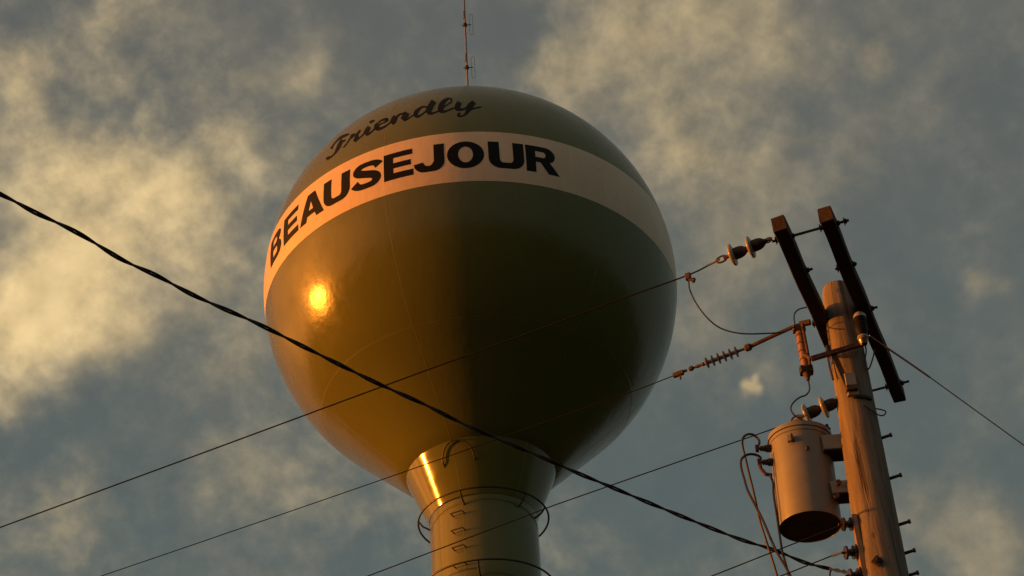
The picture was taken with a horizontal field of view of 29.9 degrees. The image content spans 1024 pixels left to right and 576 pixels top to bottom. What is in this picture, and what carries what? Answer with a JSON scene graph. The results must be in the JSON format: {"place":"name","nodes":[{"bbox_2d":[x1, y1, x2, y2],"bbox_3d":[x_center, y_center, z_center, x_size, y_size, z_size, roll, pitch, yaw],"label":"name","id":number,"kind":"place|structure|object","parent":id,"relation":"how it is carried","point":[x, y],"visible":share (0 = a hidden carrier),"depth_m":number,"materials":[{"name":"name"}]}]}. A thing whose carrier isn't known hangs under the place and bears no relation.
{"place":"outdoors","nodes":[
{"label":"outdoors","id":0,"kind":"place"},
{"bbox_2d":[264,86,676,575],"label":"water tower","id":1,"kind":"structure","parent":0,"point":[415,233],"depth_m":51.17,"materials":[{"name":"green metal"}]},
{"bbox_2d":[462,0,474,85],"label":"antenna mast","id":2,"kind":"object","parent":1,"relation":"on","point":[464,25],"visible":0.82,"depth_m":62.38,"materials":[{"name":"metal"}]},
{"bbox_2d":[0,0,1023,575],"label":"sky","id":3,"kind":"structure","parent":0,"point":[175,136],"materials":[{"name":"grey"}]},
{"label":"ground","id":4,"kind":"structure","parent":0,"visible":0},
{"bbox_2d":[771,206,919,575],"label":"utility pole","id":5,"kind":"object","parent":4,"relation":"on","point":[878,538],"visible":1,"depth_m":12.41,"materials":[{"name":"wood"}]},
{"bbox_2d":[672,319,810,379],"bbox_3d":[1.574,0.426,13.175,1.027,0.138,0.080,-20,-41,20],"label":"strain insulator","id":6,"kind":"object","parent":5,"relation":"attached to","point":[730,353],"visible":1,"depth_m":13.18,"materials":[{"name":"metal"}]},
{"bbox_2d":[101,376,672,575],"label":"line wire","id":7,"kind":"object","parent":6,"relation":"attached to","point":[392,475],"visible":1,"depth_m":14.06,"materials":[{"name":"black metal"}]},
{"bbox_2d":[716,236,772,265],"bbox_3d":[1.496,-0.244,12.383,0.402,0.161,0.152,-20,-41,20],"label":"insulator string","id":8,"kind":"object","parent":5,"relation":"attached to","point":[752,247],"visible":1,"depth_m":12.35,"materials":[{"name":"grey ceramic"}]},
{"bbox_2d":[0,259,719,527],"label":"line wire","id":9,"kind":"object","parent":8,"relation":"attached to","point":[360,394],"visible":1,"depth_m":13.31,"materials":[{"name":"black metal"}]},
{"bbox_2d":[685,272,695,282],"bbox_3d":[1.159,-0.064,12.473,0.065,0.077,0.036,-13,-39,11],"label":"wire clamp","id":10,"kind":"object","parent":9,"relation":"attached to","point":[689,278],"visible":1,"depth_m":12.46,"materials":[{"name":"metal"}]},
{"bbox_2d":[688,281,794,334],"bbox_3d":[1.422,0.136,12.889,0.998,0.418,0.373,23,-46,-31],"label":"jumper wire","id":11,"kind":"object","parent":10,"relation":"hanging from","point":[732,331],"visible":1,"depth_m":12.85,"materials":[{"name":"black metal"}]},
{"bbox_2d":[755,420,849,542],"bbox_3d":[1.911,1.214,12.531,0.600,0.804,0.443,-4,-38,0],"label":"transformer","id":12,"kind":"object","parent":5,"relation":"attached to","point":[811,493],"visible":0.98,"depth_m":12.36,"materials":[{"name":"grey paint"}]},
{"bbox_2d":[741,433,777,575],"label":"service lead","id":13,"kind":"object","parent":12,"relation":"attached to","point":[753,491],"visible":1,"depth_m":12.44,"materials":[{"name":"black rubber"}]},
{"bbox_2d":[740,453,791,575],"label":"service lead","id":14,"kind":"object","parent":12,"relation":"attached to","point":[761,516],"visible":1,"depth_m":12.30,"materials":[{"name":"black rubber"}]},
{"bbox_2d":[769,474,788,575],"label":"service lead","id":15,"kind":"object","parent":12,"relation":"attached to","point":[776,512],"visible":1,"depth_m":12.31,"materials":[{"name":"black rubber"}]},
{"bbox_2d":[792,323,813,380],"bbox_3d":[1.953,0.392,12.839,0.089,0.444,0.224,-4,-38,0],"label":"fuse cutout","id":16,"kind":"object","parent":5,"relation":"attached to","point":[806,370],"visible":1,"depth_m":12.87,"materials":[{"name":"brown ceramic"}]},
{"bbox_2d":[790,380,809,419],"bbox_3d":[1.907,0.780,12.754,0.158,0.287,0.216,-4,-38,0],"label":"jumper wire","id":17,"kind":"object","parent":16,"relation":"attached to","point":[795,400],"visible":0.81,"depth_m":12.67,"materials":[{"name":"black metal"}]},
{"bbox_2d":[793,307,806,324],"bbox_3d":[1.976,0.196,13.106,0.128,0.214,0.029,12,-41,-19],"label":"jumper wire","id":18,"kind":"object","parent":16,"relation":"attached to","point":[795,313],"visible":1,"depth_m":13.11,"materials":[{"name":"black metal"}]},
{"bbox_2d":[791,397,837,420],"bbox_3d":[2.017,0.805,12.658,0.394,0.161,0.152,-20,-41,20],"label":"insulator string","id":19,"kind":"object","parent":5,"relation":"attached to","point":[825,407],"visible":0.9,"depth_m":12.62,"materials":[{"name":"grey ceramic"}]},
{"bbox_2d":[368,427,775,575],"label":"line wire","id":20,"kind":"object","parent":19,"relation":"attached to","point":[568,500],"visible":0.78,"depth_m":13.24,"materials":[{"name":"black metal"}]},
{"bbox_2d":[838,517,853,530],"bbox_3d":[2.115,1.474,11.999,0.156,0.092,0.093,-4,-38,0],"label":"spool insulator","id":21,"kind":"object","parent":5,"relation":"attached to","point":[843,524],"visible":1,"depth_m":11.98,"materials":[{"name":"brown ceramic"}]},
{"bbox_2d":[711,526,838,575],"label":"neutral wire","id":22,"kind":"object","parent":21,"relation":"attached to","point":[774,551],"visible":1,"depth_m":12.14,"materials":[{"name":"black metal"}]},
{"bbox_2d":[841,544,858,560],"bbox_3d":[2.110,1.634,11.876,0.156,0.092,0.093,-4,-38,0],"label":"spool insulator","id":23,"kind":"object","parent":5,"relation":"attached to","point":[852,552],"visible":1,"depth_m":11.85,"materials":[{"name":"ceramic"}]},
{"bbox_2d":[780,555,831,575],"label":"neutral wire","id":24,"kind":"object","parent":23,"relation":"attached to","point":[806,565],"visible":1,"depth_m":11.97,"materials":[{"name":"grey metal"}]},
{"bbox_2d":[845,567,861,575],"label":"spool insulator","id":25,"kind":"object","parent":5,"relation":"attached to","point":[857,572],"visible":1,"depth_m":11.76,"materials":[{"name":"ceramic"}]},
{"bbox_2d":[0,191,854,574],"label":"service cable","id":26,"kind":"object","parent":25,"relation":"attached to","point":[268,329],"visible":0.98,"depth_m":10.91,"materials":[{"name":"black rubber"}]},
{"bbox_2d":[853,311,868,345],"bbox_3d":[2.324,0.275,12.754,0.092,0.270,0.088,-4,-38,0],"label":"surge arrester","id":27,"kind":"object","parent":5,"relation":"attached to","point":[860,324],"visible":1,"depth_m":12.72,"materials":[{"name":"grey ceramic"}]},
{"bbox_2d":[864,346,874,369],"bbox_3d":[2.370,0.454,12.704,0.096,0.186,0.052,-4,-38,0],"label":"jumper wire","id":28,"kind":"object","parent":5,"relation":"hanging from","point":[866,368],"visible":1,"depth_m":12.71,"materials":[{"name":"black metal"}]},
{"bbox_2d":[863,405,886,415],"bbox_3d":[2.359,0.783,12.465,0.088,0.121,0.160,-30,-45,30],"label":"jumper wire","id":29,"kind":"object","parent":5,"relation":"attached to","point":[884,414],"visible":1,"depth_m":12.44,"materials":[{"name":"black metal"}]},
{"bbox_2d":[869,335,1023,445],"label":"tap wire","id":30,"kind":"object","parent":5,"relation":"attached to","point":[961,400],"visible":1,"depth_m":13.52,"materials":[{"name":"black metal"}]},
{"bbox_2d":[885,346,929,377],"bbox_3d":[2.696,0.504,13.074,0.017,0.014,0.530,-32,-46,31],"label":"wire tie","id":31,"kind":"object","parent":30,"relation":"attached to","point":[908,362],"visible":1,"depth_m":13.07,"materials":[{"name":"black metal"}]}
]}

